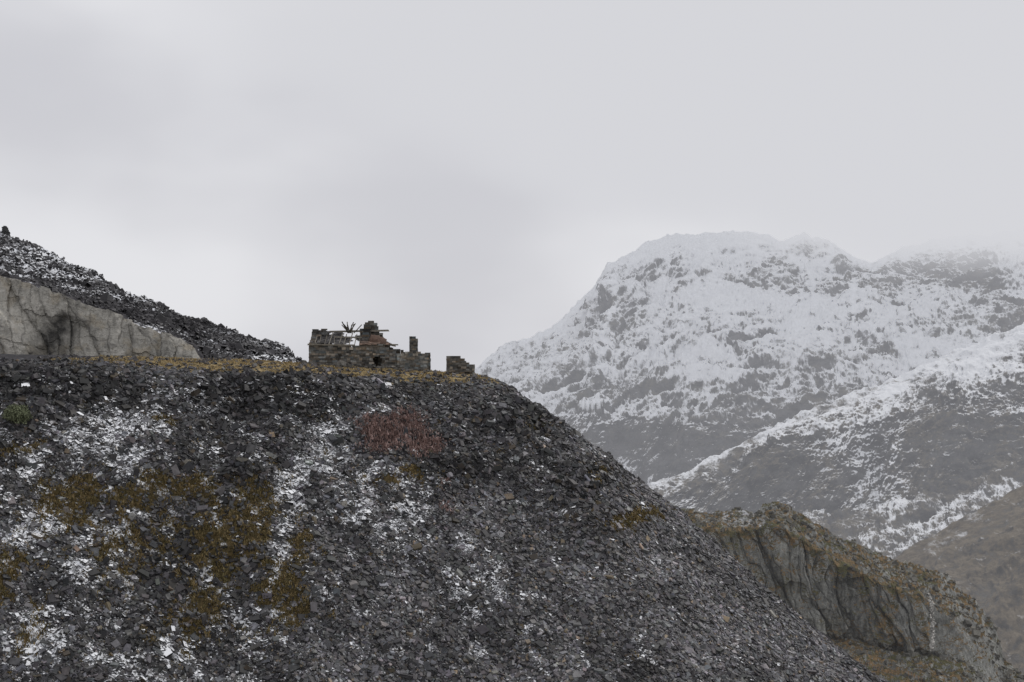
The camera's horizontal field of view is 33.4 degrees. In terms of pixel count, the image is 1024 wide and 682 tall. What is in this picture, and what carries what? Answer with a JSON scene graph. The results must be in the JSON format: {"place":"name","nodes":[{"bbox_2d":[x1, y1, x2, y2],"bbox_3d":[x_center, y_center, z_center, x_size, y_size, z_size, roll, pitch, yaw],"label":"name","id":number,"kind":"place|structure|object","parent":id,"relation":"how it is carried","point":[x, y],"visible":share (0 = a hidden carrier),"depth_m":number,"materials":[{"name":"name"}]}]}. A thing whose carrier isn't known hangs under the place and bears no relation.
{"place":"outdoors","nodes":[
{"label":"outdoors","id":0,"kind":"place"},
{"bbox_2d":[0,275,199,357],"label":"quarry cliff","id":1,"kind":"structure","parent":0,"point":[41,320],"depth_m":305.02,"materials":[{"name":"grey stone"}]},
{"bbox_2d":[0,230,298,361],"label":"slate hill","id":2,"kind":"structure","parent":0,"point":[195,346],"depth_m":350.01,"materials":[{"name":"grey stone"}]},
{"bbox_2d":[1,226,9,235],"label":"stone cairn","id":3,"kind":"object","parent":2,"relation":"on","point":[5,230],"visible":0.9,"depth_m":399.42,"materials":[{"name":"grey stone"}]},
{"bbox_2d":[0,234,301,362],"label":"hill rubble","id":4,"kind":"object","parent":2,"relation":"on","point":[262,351],"visible":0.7,"depth_m":350.57,"materials":[{"name":"stone"}]},
{"bbox_2d":[50,354,493,382],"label":"dry grass","id":5,"kind":"structure","parent":0,"point":[286,364],"depth_m":170.51,"materials":[{"name":"brown plant"}]},
{"bbox_2d":[0,354,879,681],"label":"slate tip hillside","id":6,"kind":"structure","parent":0,"point":[388,478],"depth_m":146.78,"materials":[{"name":"grey stone"}]},
{"bbox_2d":[1,403,32,424],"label":"gorse bush","id":7,"kind":"object","parent":6,"relation":"on","point":[20,411],"visible":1,"depth_m":148.31,"materials":[{"name":"green plant"}]},
{"bbox_2d":[30,354,487,459],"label":"rock scatter","id":8,"kind":"object","parent":6,"relation":"on","point":[269,391],"visible":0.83,"depth_m":167.72,"materials":[{"name":"stone"}]},
{"bbox_2d":[309,329,318,342],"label":"gable wall","id":9,"kind":"structure","parent":6,"relation":"on","point":[313,336],"depth_m":181.95,"materials":[{"name":"stone"}]},
{"bbox_2d":[316,329,331,343],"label":"chimney stub","id":10,"kind":"object","parent":6,"relation":"on","point":[322,332],"visible":0.14,"depth_m":181.97,"materials":[{"name":"stone"}]},
{"bbox_2d":[309,343,396,368],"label":"front wall","id":11,"kind":"structure","parent":6,"relation":"on","point":[354,355],"depth_m":179.75,"materials":[{"name":"stone"}]},
{"bbox_2d":[310,331,391,344],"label":"roof slates","id":12,"kind":"object","parent":11,"relation":"on","point":[337,340],"visible":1,"depth_m":180.85,"materials":[{"name":"grey stone"}]},
{"bbox_2d":[308,330,397,346],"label":"roof timbers","id":13,"kind":"object","parent":11,"relation":"on","point":[345,337],"visible":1,"depth_m":181.34,"materials":[{"name":"wood"}]},
{"bbox_2d":[342,321,361,332],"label":"collapsed rafters","id":14,"kind":"object","parent":13,"relation":"on","point":[347,327],"visible":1,"depth_m":182.46,"materials":[{"name":"wood"}]},
{"bbox_2d":[370,334,386,346],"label":"rusty corrugated sheet","id":15,"kind":"object","parent":13,"relation":"on","point":[377,338],"visible":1,"depth_m":180.68,"materials":[{"name":"brown metal"}]},
{"bbox_2d":[300,360,431,371],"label":"fallen stones","id":16,"kind":"object","parent":6,"relation":"on","point":[340,363],"visible":0.38,"depth_m":178.74,"materials":[{"name":"grey stone"}]},
{"bbox_2d":[362,322,370,344],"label":"cross gable wall","id":17,"kind":"structure","parent":6,"relation":"on","point":[366,333],"depth_m":181.65,"materials":[{"name":"stone"}]},
{"bbox_2d":[360,321,383,366],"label":"gable masonry","id":18,"kind":"object","parent":6,"relation":"on","point":[373,325],"visible":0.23,"depth_m":182.61,"materials":[{"name":"stone"}]},
{"bbox_2d":[378,336,399,365],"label":"gable wall","id":19,"kind":"structure","parent":6,"relation":"on","point":[380,359],"depth_m":181.43,"materials":[{"name":"stone"}]},
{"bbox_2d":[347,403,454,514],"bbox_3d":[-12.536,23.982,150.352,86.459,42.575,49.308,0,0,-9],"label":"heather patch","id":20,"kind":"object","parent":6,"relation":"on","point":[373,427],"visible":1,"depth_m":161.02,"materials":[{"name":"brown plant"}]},
{"bbox_2d":[397,352,428,370],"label":"annex front wall","id":21,"kind":"structure","parent":6,"relation":"on","point":[410,361],"depth_m":179.33,"materials":[{"name":"stone"}]},
{"bbox_2d":[409,336,417,352],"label":"annex chimney","id":22,"kind":"object","parent":21,"relation":"on","point":[413,344],"visible":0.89,"depth_m":180.11,"materials":[{"name":"stone"}]},
{"bbox_2d":[426,353,430,369],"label":"annex side wall","id":23,"kind":"structure","parent":6,"relation":"on","point":[429,361],"depth_m":179.81,"materials":[{"name":"stone"}]},
{"bbox_2d":[0,381,862,680],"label":"moss and grass","id":24,"kind":"object","parent":6,"relation":"on","point":[636,517],"visible":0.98,"depth_m":144.00,"materials":[{"name":"plant"}]},
{"bbox_2d":[0,356,890,681],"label":"slate rubble","id":25,"kind":"object","parent":6,"relation":"on","point":[246,442],"visible":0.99,"depth_m":150.42,"materials":[{"name":"grey stone"}]},
{"bbox_2d":[446,356,474,374],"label":"ruined stone wall","id":26,"kind":"structure","parent":6,"relation":"on","point":[457,364],"depth_m":177.37,"materials":[{"name":"grey stone"}]},
{"bbox_2d":[0,0,1023,371],"label":"sky","id":27,"kind":"structure","parent":0,"point":[455,176],"materials":[{"name":"grey"}]},
{"bbox_2d":[475,229,1023,485],"bbox_3d":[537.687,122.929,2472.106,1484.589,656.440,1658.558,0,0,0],"label":"snowy mountain","id":28,"kind":"structure","parent":0,"point":[648,362],"depth_m":2527.86,"materials":[{"name":"white snow"}]},
{"bbox_2d":[648,322,1023,558],"bbox_3d":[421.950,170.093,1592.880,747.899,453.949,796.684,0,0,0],"label":"rocky mountain spur","id":29,"kind":"structure","parent":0,"point":[893,468],"depth_m":1718.96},
{"bbox_2d":[681,501,1023,681],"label":"rocky crag","id":30,"kind":"structure","parent":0,"point":[820,589],"depth_m":491.33,"materials":[{"name":"grey stone"}]},
{"bbox_2d":[684,502,1023,681],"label":"crag boulders","id":31,"kind":"object","parent":30,"relation":"on","point":[976,632],"visible":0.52,"depth_m":494.77,"materials":[{"name":"stone"}]},
{"bbox_2d":[859,661,921,681],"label":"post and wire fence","id":32,"kind":"object","parent":30,"relation":"on","point":[893,670],"visible":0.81,"depth_m":465.37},
{"bbox_2d":[928,593,936,650],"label":"dry stone wall","id":33,"kind":"structure","parent":30,"relation":"on","point":[932,626],"depth_m":487.10,"materials":[{"name":"grey stone"}]},
{"bbox_2d":[893,485,1023,673],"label":"brown hillside","id":34,"kind":"structure","parent":0,"point":[978,555],"depth_m":1070.97,"materials":[{"name":"brown plant"}]}
]}

